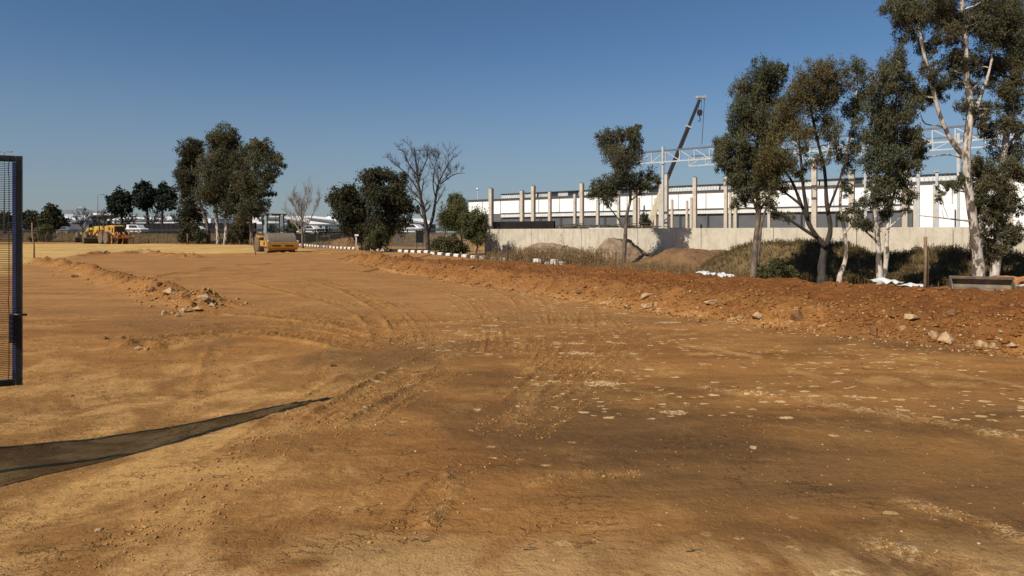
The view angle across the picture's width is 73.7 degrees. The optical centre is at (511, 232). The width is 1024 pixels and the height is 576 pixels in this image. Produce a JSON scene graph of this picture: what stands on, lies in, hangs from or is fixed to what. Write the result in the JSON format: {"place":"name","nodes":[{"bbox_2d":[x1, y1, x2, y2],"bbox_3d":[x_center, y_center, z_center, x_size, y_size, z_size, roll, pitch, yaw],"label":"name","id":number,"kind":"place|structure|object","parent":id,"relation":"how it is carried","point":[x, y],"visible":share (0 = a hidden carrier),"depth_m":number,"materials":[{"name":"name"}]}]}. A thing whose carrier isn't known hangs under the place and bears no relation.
{"place":"outdoors","nodes":[
{"label":"outdoors","id":0,"kind":"place"},
{"bbox_2d":[61,209,101,214],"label":"hills","id":1,"kind":"structure","parent":0,"point":[74,211],"depth_m":1633.80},
{"bbox_2d":[0,233,484,246],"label":"bank grass","id":2,"kind":"structure","parent":0,"point":[173,235],"depth_m":98.77,"materials":[{"name":"plant"}]},
{"bbox_2d":[0,233,1023,575],"bbox_3d":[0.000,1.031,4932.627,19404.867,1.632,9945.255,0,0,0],"label":"ground","id":3,"kind":"structure","parent":0,"point":[636,533],"depth_m":5.81,"materials":[{"name":"soil"}]},
{"bbox_2d":[0,211,11,229],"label":"dark tree","id":4,"kind":"object","parent":3,"relation":"on","point":[8,216],"visible":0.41,"depth_m":136.86,"materials":[{"name":"green plant"}]},
{"bbox_2d":[23,209,38,231],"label":"dark tree","id":5,"kind":"object","parent":3,"relation":"on","point":[29,216],"visible":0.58,"depth_m":136.46,"materials":[{"name":"green plant"}]},
{"bbox_2d":[27,224,56,241],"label":"shrub","id":6,"kind":"object","parent":3,"relation":"on","point":[46,229],"visible":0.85,"depth_m":108.00,"materials":[{"name":"green plant"}]},
{"bbox_2d":[34,203,70,231],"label":"dark tree","id":7,"kind":"object","parent":3,"relation":"on","point":[51,214],"visible":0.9,"depth_m":133.76,"materials":[{"name":"green plant"}]},
{"bbox_2d":[56,226,77,233],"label":"car","id":8,"kind":"object","parent":3,"relation":"on","point":[67,228],"visible":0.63,"depth_m":130.00,"materials":[{"name":"silver metal"}]},
{"bbox_2d":[68,209,93,228],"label":"bare thicket tree","id":9,"kind":"object","parent":3,"relation":"on","point":[82,220],"visible":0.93,"depth_m":149.86,"materials":[{"name":"grey plant"}]},
{"bbox_2d":[65,214,105,232],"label":"warehouse","id":10,"kind":"structure","parent":3,"relation":"on","point":[76,225],"depth_m":230.00,"materials":[{"name":"metal"}]},
{"bbox_2d":[74,217,114,241],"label":"motor grader","id":11,"kind":"object","parent":3,"relation":"on","point":[88,230],"visible":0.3,"depth_m":103.14,"materials":[{"name":"yellow paint"}]},
{"bbox_2d":[86,209,114,225],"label":"bare thicket tree","id":12,"kind":"object","parent":3,"relation":"on","point":[103,212],"visible":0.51,"depth_m":150.14,"materials":[{"name":"grey plant"}]},
{"bbox_2d":[82,215,134,243],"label":"motor grader","id":13,"kind":"object","parent":3,"relation":"on","point":[110,233],"visible":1,"depth_m":91.55,"materials":[{"name":"metal"}]},
{"bbox_2d":[104,185,133,223],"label":"pine tree","id":14,"kind":"object","parent":3,"relation":"on","point":[119,203],"visible":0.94,"depth_m":148.55,"materials":[{"name":"green plant"}]},
{"bbox_2d":[117,213,142,223],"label":"bare thicket tree","id":15,"kind":"object","parent":3,"relation":"on","point":[128,221],"visible":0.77,"depth_m":153.06,"materials":[{"name":"grey plant"}]},
{"bbox_2d":[126,225,148,233],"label":"van","id":16,"kind":"object","parent":3,"relation":"on","point":[135,227],"visible":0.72,"depth_m":129.54,"materials":[{"name":"white paint"}]},
{"bbox_2d":[130,179,156,223],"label":"pine tree","id":17,"kind":"object","parent":3,"relation":"on","point":[143,192],"visible":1,"depth_m":148.44,"materials":[{"name":"green plant"}]},
{"bbox_2d":[140,209,167,223],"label":"bare thicket tree","id":18,"kind":"object","parent":3,"relation":"on","point":[152,221],"visible":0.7,"depth_m":154.92,"materials":[{"name":"grey plant"}]},
{"bbox_2d":[152,180,178,223],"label":"pine tree","id":19,"kind":"object","parent":3,"relation":"on","point":[164,196],"visible":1,"depth_m":147.19,"materials":[{"name":"green plant"}]},
{"bbox_2d":[107,216,234,223],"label":"warehouse","id":20,"kind":"structure","parent":3,"relation":"on","point":[171,221],"depth_m":199.80,"materials":[{"name":"metal"}]},
{"bbox_2d":[89,223,256,233],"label":"dark boundary wall","id":21,"kind":"structure","parent":3,"relation":"on","point":[169,226],"depth_m":140.53,"materials":[{"name":"concrete"}]},
{"bbox_2d":[174,212,206,243],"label":"shrub","id":22,"kind":"object","parent":3,"relation":"on","point":[192,230],"visible":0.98,"depth_m":91.61,"materials":[{"name":"green plant"}]},
{"bbox_2d":[171,136,211,243],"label":"gum tree","id":23,"kind":"object","parent":3,"relation":"on","point":[185,179],"visible":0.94,"depth_m":92.20,"materials":[{"name":"green plant"}]},
{"bbox_2d":[190,120,243,243],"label":"gum tree","id":24,"kind":"object","parent":3,"relation":"on","point":[214,177],"visible":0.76,"depth_m":87.39,"materials":[{"name":"green plant"}]},
{"bbox_2d":[0,234,441,246],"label":"field fence","id":25,"kind":"object","parent":3,"relation":"on","point":[141,240],"visible":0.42,"depth_m":96.85,"materials":[{"name":"metal"}]},
{"bbox_2d":[28,248,416,313],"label":"soil clods","id":26,"kind":"object","parent":3,"relation":"on","point":[192,292],"visible":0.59,"depth_m":16.62,"materials":[{"name":"soil"}]},
{"bbox_2d":[212,144,254,244],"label":"gum tree","id":27,"kind":"object","parent":3,"relation":"on","point":[235,160],"visible":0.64,"depth_m":86.47,"materials":[{"name":"green plant"}]},
{"bbox_2d":[225,216,254,244],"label":"shrub","id":28,"kind":"object","parent":3,"relation":"on","point":[241,232],"visible":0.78,"depth_m":87.06,"materials":[{"name":"green plant"}]},
{"bbox_2d":[229,137,287,244],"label":"gum tree","id":29,"kind":"object","parent":3,"relation":"on","point":[254,190],"visible":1,"depth_m":83.83,"materials":[{"name":"green plant"}]},
{"bbox_2d":[254,213,298,252],"bbox_3d":[-19.640,0.044,56.258,2.600,3.179,5.701,0,0,-34],"label":"road roller","id":30,"kind":"object","parent":3,"relation":"on","point":[272,237],"visible":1,"depth_m":54.88,"materials":[{"name":"metal"}]},
{"bbox_2d":[0,228,575,233],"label":"guard rail","id":31,"kind":"object","parent":3,"relation":"on","point":[315,230],"visible":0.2,"depth_m":109.12,"materials":[{"name":"metal"}]},
{"bbox_2d":[285,222,300,232],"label":"shrub","id":32,"kind":"object","parent":3,"relation":"on","point":[291,227],"visible":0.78,"depth_m":118.93,"materials":[{"name":"green plant"}]},
{"bbox_2d":[281,174,322,247],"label":"bare tree","id":33,"kind":"object","parent":3,"relation":"on","point":[299,211],"visible":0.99,"depth_m":68.28,"materials":[{"name":"brown plant"}]},
{"bbox_2d":[297,226,323,233],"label":"car","id":34,"kind":"object","parent":3,"relation":"on","point":[313,228],"visible":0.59,"depth_m":113.23,"materials":[{"name":"white paint"}]},
{"bbox_2d":[252,216,438,232],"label":"warehouse","id":35,"kind":"structure","parent":3,"relation":"on","point":[318,221],"depth_m":172.40,"materials":[{"name":"metal"}]},
{"bbox_2d":[319,226,342,231],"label":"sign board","id":36,"kind":"object","parent":35,"relation":"attached to","point":[330,227],"visible":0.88,"depth_m":171.69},
{"bbox_2d":[12,263,680,568],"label":"soil crumbs","id":37,"kind":"object","parent":3,"relation":"on","point":[224,517],"visible":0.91,"depth_m":9.27,"materials":[{"name":"soil"}]},
{"bbox_2d":[328,237,364,245],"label":"soil mound","id":38,"kind":"object","parent":3,"relation":"on","point":[342,242],"visible":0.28,"depth_m":78.20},
{"bbox_2d":[324,164,420,249],"bbox_3d":[-12.587,-2.128,61.357,8.358,7.901,5.835,0,0,24],"label":"bushy tree","id":39,"kind":"object","parent":3,"relation":"on","point":[390,203],"visible":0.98,"depth_m":60.26,"materials":[{"name":"green plant"}]},
{"bbox_2d":[361,223,390,251],"bbox_3d":[-11.163,0.525,56.055,2.535,2.622,1.970,0,0,0],"label":"shrub","id":40,"kind":"object","parent":3,"relation":"on","point":[375,241],"visible":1,"depth_m":55.83,"materials":[{"name":"green plant"}]},
{"bbox_2d":[416,230,423,248],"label":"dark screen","id":41,"kind":"object","parent":3,"relation":"on","point":[419,236],"visible":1,"depth_m":67.96,"materials":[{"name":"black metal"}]},
{"bbox_2d":[383,134,463,250],"bbox_3d":[-6.763,-3.063,55.993,3.978,9.617,7.465,0,0,33],"label":"bare tree","id":42,"kind":"object","parent":3,"relation":"on","point":[417,176],"visible":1,"depth_m":55.31,"materials":[{"name":"brown plant"}]},
{"bbox_2d":[394,232,468,246],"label":"palisade fence","id":43,"kind":"object","parent":3,"relation":"on","point":[407,243],"visible":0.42,"depth_m":74.06,"materials":[{"name":"metal"}]},
{"bbox_2d":[429,233,470,253],"bbox_3d":[-4.673,0.978,51.197,3.296,1.907,2.663,0,0,0],"label":"bush","id":44,"kind":"object","parent":3,"relation":"on","point":[454,244],"visible":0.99,"depth_m":50.59,"materials":[{"name":"green plant"}]},
{"bbox_2d":[435,191,471,241],"bbox_3d":[-4.279,-0.626,51.908,3.436,5.185,4.003,0,0,0],"label":"bush","id":45,"kind":"object","parent":3,"relation":"on","point":[456,204],"visible":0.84,"depth_m":50.98,"materials":[{"name":"green plant"}]},
{"bbox_2d":[457,204,491,254],"bbox_3d":[-2.759,-0.069,49.919,2.526,4.138,2.751,0,0,0],"label":"bush","id":46,"kind":"object","parent":3,"relation":"on","point":[474,226],"visible":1,"depth_m":49.42,"materials":[{"name":"green plant"}]},
{"bbox_2d":[489,187,493,228],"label":"concrete column","id":47,"kind":"structure","parent":3,"relation":"on","point":[491,203],"depth_m":63.87,"materials":[{"name":"concrete"}]},
{"bbox_2d":[462,251,522,261],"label":"dry tufts","id":48,"kind":"object","parent":3,"relation":"on","point":[484,255],"visible":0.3,"depth_m":44.98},
{"bbox_2d":[0,301,1023,575],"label":"soil crumbs","id":49,"kind":"object","parent":3,"relation":"on","point":[442,461],"visible":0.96,"depth_m":4.90,"materials":[{"name":"soil"}]},
{"bbox_2d":[520,190,524,220],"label":"concrete column","id":50,"kind":"structure","parent":3,"relation":"on","point":[522,205],"depth_m":69.45,"materials":[{"name":"concrete"}]},
{"bbox_2d":[531,185,535,220],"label":"concrete column","id":51,"kind":"structure","parent":3,"relation":"on","point":[533,202],"depth_m":68.67,"materials":[{"name":"concrete"}]},
{"bbox_2d":[548,191,551,220],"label":"concrete column","id":52,"kind":"structure","parent":3,"relation":"on","point":[550,206],"depth_m":84.12,"materials":[{"name":"concrete"}]},
{"bbox_2d":[520,242,581,257],"bbox_3d":[2.600,1.321,44.500,9.000,1.357,4.500,0,0,17],"label":"soil mound","id":53,"kind":"object","parent":3,"relation":"on","point":[545,245],"visible":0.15,"depth_m":43.99,"materials":[{"name":"soil"}]},
{"bbox_2d":[467,233,651,266],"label":"dry reeds","id":54,"kind":"object","parent":3,"relation":"on","point":[569,256],"visible":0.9,"depth_m":38.10,"materials":[{"name":"plant"}]},
{"bbox_2d":[102,252,1023,573],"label":"soil crumbs","id":55,"kind":"object","parent":3,"relation":"on","point":[640,474],"visible":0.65,"depth_m":4.52,"materials":[{"name":"soil"}]},
{"bbox_2d":[573,193,576,225],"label":"concrete column","id":56,"kind":"structure","parent":3,"relation":"on","point":[575,209],"depth_m":91.31,"materials":[{"name":"concrete"}]},
{"bbox_2d":[137,293,1020,575],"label":"pale grit","id":57,"kind":"object","parent":3,"relation":"on","point":[635,451],"visible":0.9,"depth_m":5.03,"materials":[{"name":"stone"}]},
{"bbox_2d":[579,182,583,224],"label":"concrete column","id":58,"kind":"structure","parent":3,"relation":"on","point":[581,202],"depth_m":68.71,"materials":[{"name":"concrete"}]},
{"bbox_2d":[596,200,599,227],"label":"concrete column","id":59,"kind":"structure","parent":3,"relation":"on","point":[597,214],"depth_m":84.04,"materials":[{"name":"concrete"}]},
{"bbox_2d":[555,223,668,228],"bbox_3d":[7.718,0.386,61.534,12.814,2.428,2.997,0,0,39],"label":"rebar stack","id":60,"kind":"object","parent":3,"relation":"on","point":[560,226],"visible":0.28,"depth_m":60.92,"materials":[{"name":"metal"}]},
{"bbox_2d":[617,196,619,225],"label":"concrete column","id":61,"kind":"structure","parent":3,"relation":"on","point":[618,209],"depth_m":91.25,"materials":[{"name":"concrete"}]},
{"bbox_2d":[590,237,650,262],"bbox_3d":[6.600,1.129,42.800,6.750,1.642,4.500,0,0,17],"label":"soil mound","id":62,"kind":"object","parent":3,"relation":"on","point":[614,244],"visible":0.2,"depth_m":42.00,"materials":[{"name":"soil"}]},
{"bbox_2d":[586,124,661,262],"bbox_3d":[6.702,-2.188,40.386,4.603,8.690,2.990,0,0,-12],"label":"gum tree","id":63,"kind":"object","parent":3,"relation":"on","point":[610,187],"visible":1,"depth_m":40.19,"materials":[{"name":"green plant"}]},
{"bbox_2d":[633,187,637,226],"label":"concrete column","id":64,"kind":"structure","parent":3,"relation":"on","point":[635,210],"depth_m":65.15,"materials":[{"name":"concrete"}]},
{"bbox_2d":[639,210,651,225],"bbox_3d":[12.140,-0.886,62.142,1.356,2.430,1.417,0,0,22],"label":"conifer","id":65,"kind":"object","parent":3,"relation":"on","point":[644,218],"visible":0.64,"depth_m":61.91,"materials":[{"name":"green plant"}]},
{"bbox_2d":[559,245,749,277],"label":"dry grass","id":66,"kind":"structure","parent":3,"relation":"on","point":[678,269],"depth_m":31.05,"materials":[{"name":"plant"}]},
{"bbox_2d":[659,184,661,227],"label":"concrete column","id":67,"kind":"structure","parent":3,"relation":"on","point":[660,214],"depth_m":75.12,"materials":[{"name":"concrete"}]},
{"bbox_2d":[660,147,665,227],"bbox_3d":[12.106,-2.643,54.754,0.340,8.487,0.340,0,0,39],"label":"steel post","id":68,"kind":"object","parent":3,"relation":"on","point":[662,163],"visible":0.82,"depth_m":54.66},
{"bbox_2d":[638,120,1023,163],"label":"steel truss","id":69,"kind":"object","parent":68,"relation":"on","point":[931,142],"visible":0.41,"depth_m":47.70,"materials":[{"name":"metal"}]},
{"bbox_2d":[664,174,668,227],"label":"concrete column","id":70,"kind":"structure","parent":3,"relation":"on","point":[666,199],"depth_m":60.80,"materials":[{"name":"concrete"}]},
{"bbox_2d":[648,95,706,224],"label":"mobile crane","id":71,"kind":"object","parent":3,"relation":"on","point":[655,207],"visible":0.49,"depth_m":71.83,"materials":[{"name":"beige paint"}]},
{"bbox_2d":[332,252,1023,359],"bbox_3d":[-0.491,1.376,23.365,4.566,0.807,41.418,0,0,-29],"label":"soil clods","id":72,"kind":"object","parent":3,"relation":"on","point":[893,328],"visible":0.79,"depth_m":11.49,"materials":[{"name":"soil"}]},
{"bbox_2d":[337,255,1023,357],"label":"stone chips","id":73,"kind":"object","parent":3,"relation":"on","point":[760,319],"visible":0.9,"depth_m":11.20,"materials":[{"name":"stone"}]},
{"bbox_2d":[633,247,728,268],"bbox_3d":[9.900,1.417,36.300,10.500,1.266,6.500,0,0,29],"label":"soil mound","id":74,"kind":"object","parent":3,"relation":"on","point":[692,256],"visible":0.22,"depth_m":35.38,"materials":[{"name":"soil"}]},
{"bbox_2d":[690,198,692,227],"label":"concrete column","id":75,"kind":"structure","parent":3,"relation":"on","point":[691,212],"depth_m":106.55,"materials":[{"name":"concrete"}]},
{"bbox_2d":[693,176,696,227],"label":"concrete column","id":76,"kind":"structure","parent":3,"relation":"on","point":[695,202],"depth_m":67.23,"materials":[{"name":"concrete"}]},
{"bbox_2d":[724,177,727,227],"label":"concrete column","id":77,"kind":"structure","parent":3,"relation":"on","point":[725,207],"depth_m":75.14,"materials":[{"name":"concrete"}]},
{"bbox_2d":[729,192,731,227],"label":"concrete column","id":78,"kind":"structure","parent":3,"relation":"on","point":[730,213],"depth_m":106.55,"materials":[{"name":"concrete"}]},
{"bbox_2d":[733,190,737,227],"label":"concrete column","id":79,"kind":"structure","parent":3,"relation":"on","point":[735,217],"depth_m":75.18,"materials":[{"name":"concrete"}]},
{"bbox_2d":[467,171,1023,227],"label":"warehouse","id":80,"kind":"structure","parent":3,"relation":"on","point":[710,205],"depth_m":116.10,"materials":[{"name":"white metal"}]},
{"bbox_2d":[710,52,789,277],"bbox_3d":[8.205,-2.040,23.632,2.499,8.153,2.629,0,0,30],"label":"gum tree","id":81,"kind":"object","parent":3,"relation":"on","point":[748,114],"visible":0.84,"depth_m":23.27,"materials":[{"name":"green plant"}]},
{"bbox_2d":[485,226,1023,256],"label":"concrete wall","id":82,"kind":"structure","parent":3,"relation":"on","point":[655,240],"depth_m":42.45,"materials":[{"name":"concrete"}]},
{"bbox_2d":[756,254,800,278],"bbox_3d":[9.038,1.379,23.174,1.725,1.314,1.005,0,0,-21],"label":"shrub","id":83,"kind":"object","parent":3,"relation":"on","point":[774,269],"visible":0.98,"depth_m":22.98,"materials":[{"name":"green plant"}]},
{"bbox_2d":[789,311,803,320],"bbox_3d":[4.824,1.418,11.544,0.219,0.186,0.161,0,0,1],"label":"rock","id":84,"kind":"object","parent":3,"relation":"on","point":[797,315],"visible":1,"depth_m":11.51,"materials":[{"name":"stone"}]},
{"bbox_2d":[750,53,859,282],"bbox_3d":[9.614,-1.915,22.292,3.606,7.890,2.283,0,0,0],"label":"gum tree","id":85,"kind":"object","parent":3,"relation":"on","point":[776,164],"visible":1,"depth_m":22.12,"materials":[{"name":"green plant"}]},
{"bbox_2d":[811,156,817,227],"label":"concrete column","id":86,"kind":"structure","parent":3,"relation":"on","point":[814,198],"depth_m":51.07,"materials":[{"name":"concrete"}]},
{"bbox_2d":[848,171,854,227],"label":"concrete column","id":87,"kind":"structure","parent":3,"relation":"on","point":[851,178],"depth_m":49.12,"materials":[{"name":"concrete"}]},
{"bbox_2d":[835,53,874,281],"bbox_3d":[11.532,-2.032,22.912,1.819,8.134,1.187,0,0,-45],"label":"gum tree","id":88,"kind":"object","parent":3,"relation":"on","point":[852,112],"visible":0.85,"depth_m":22.78,"materials":[{"name":"green plant"}]},
{"bbox_2d":[865,277,902,283],"bbox_3d":[8.951,1.141,16.400,0.618,0.141,0.800,0,0,0],"label":"plastic sheet","id":89,"kind":"object","parent":3,"relation":"on","point":[885,280],"visible":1,"depth_m":16.22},
{"bbox_2d":[850,39,931,284],"bbox_3d":[11.390,-1.952,20.643,2.391,7.952,1.763,0,0,-24],"label":"gum tree","id":90,"kind":"object","parent":3,"relation":"on","point":[885,154],"visible":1,"depth_m":20.51,"materials":[{"name":"green plant"}]},
{"bbox_2d":[762,237,1023,287],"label":"dark weeds","id":91,"kind":"object","parent":3,"relation":"on","point":[857,277],"visible":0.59,"depth_m":25.22,"materials":[{"name":"plant"}]},
{"bbox_2d":[902,171,907,226],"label":"concrete column","id":92,"kind":"structure","parent":3,"relation":"on","point":[904,221],"depth_m":51.02,"materials":[{"name":"concrete"}]},
{"bbox_2d":[913,186,916,226],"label":"concrete column","id":93,"kind":"structure","parent":3,"relation":"on","point":[915,213],"depth_m":79.83,"materials":[{"name":"concrete"}]},
{"bbox_2d":[917,172,919,226],"bbox_3d":[25.949,-1.657,43.589,0.340,6.515,0.340,0,0,39],"label":"steel post","id":94,"kind":"object","parent":3,"relation":"on","point":[918,202],"visible":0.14,"depth_m":43.52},
{"bbox_2d":[923,237,928,287],"bbox_3d":[9.112,0.749,15.016,0.162,1.312,0.076,0,0,-21],"label":"wooden stake","id":95,"kind":"object","parent":3,"relation":"on","point":[926,270],"visible":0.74,"depth_m":14.98,"materials":[{"name":"brown wood"}]},
{"bbox_2d":[933,182,934,226],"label":"concrete column","id":96,"kind":"structure","parent":3,"relation":"on","point":[933,205],"depth_m":71.04,"materials":[{"name":"concrete"}]},
{"bbox_2d":[928,330,939,338],"bbox_3d":[6.100,1.476,9.855,0.144,0.136,0.133,0,0,-40],"label":"rock","id":97,"kind":"object","parent":3,"relation":"on","point":[933,334],"visible":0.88,"depth_m":9.81,"materials":[{"name":"stone"}]},
{"bbox_2d":[934,171,940,226],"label":"concrete column","id":98,"kind":"structure","parent":3,"relation":"on","point":[936,203],"depth_m":42.90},
{"bbox_2d":[876,0,1016,275],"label":"gum tree","id":99,"kind":"object","parent":3,"relation":"on","point":[982,23],"visible":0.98,"depth_m":20.83,"materials":[{"name":"green plant"}]},
{"bbox_2d":[938,331,954,344],"bbox_3d":[6.160,1.498,9.671,0.190,0.199,0.202,0,0,-42],"label":"rock","id":100,"kind":"object","parent":3,"relation":"on","point":[946,337],"visible":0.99,"depth_m":9.63,"materials":[{"name":"stone"}]},
{"bbox_2d":[888,250,1023,276],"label":"soil mound","id":101,"kind":"object","parent":3,"relation":"on","point":[951,266],"visible":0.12,"depth_m":25.61,"materials":[{"name":"soil"}]},
{"bbox_2d":[957,133,961,226],"bbox_3d":[27.622,-2.269,42.241,0.340,7.738,0.340,0,0,39],"label":"steel post","id":102,"kind":"object","parent":3,"relation":"on","point":[958,193],"visible":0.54,"depth_m":42.17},
{"bbox_2d":[973,340,987,347],"bbox_3d":[6.421,1.524,9.357,0.143,0.109,0.164,0,0,17],"label":"rock","id":103,"kind":"object","parent":3,"relation":"on","point":[981,344],"visible":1,"depth_m":9.30,"materials":[{"name":"stone"}]},
{"bbox_2d":[949,276,1015,290],"bbox_3d":[9.963,1.183,14.411,1.168,0.330,0.840,0,13,24],"label":"trough","id":104,"kind":"object","parent":3,"relation":"on","point":[988,283],"visible":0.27,"depth_m":14.69,"materials":[{"name":"concrete"}]},
{"bbox_2d":[972,0,1023,276],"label":"gum tree","id":105,"kind":"object","parent":3,"relation":"on","point":[1007,236],"visible":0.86,"depth_m":21.40,"materials":[{"name":"green plant"}]},
{"bbox_3d":[-6.570,0.583,3.385,0.100,2.500,0.100,0,0,0],"label":"gate post","id":106,"kind":"object","parent":3,"relation":"on","visible":0},
{"bbox_2d":[0,155,26,386],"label":"gate","id":107,"kind":"structure","parent":106,"relation":"attached to","point":[15,326],"depth_m":4.79,"materials":[{"name":"black metal"}]},
{"bbox_2d":[0,0,1023,232],"label":"sky","id":108,"kind":"structure","parent":0,"point":[97,97],"materials":[{"name":"blue"}]},
{"bbox_2d":[493,221,554,228],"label":"dark wall","id":109,"kind":"structure","parent":0,"point":[527,225],"depth_m":58.61,"materials":[{"name":"concrete"}]},
{"bbox_2d":[689,133,1013,166],"bbox_3d":[27.247,-6.958,58.672,25.630,1.054,0.110,0,0,39],"label":"steel truss","id":110,"kind":"object","parent":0,"point":[816,147],"visible":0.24,"depth_m":56.89,"materials":[{"name":"metal"}]},
{"bbox_2d":[694,237,1023,287],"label":"mound grass","id":111,"kind":"structure","parent":0,"point":[803,241],"depth_m":27.58,"materials":[{"name":"plant"}]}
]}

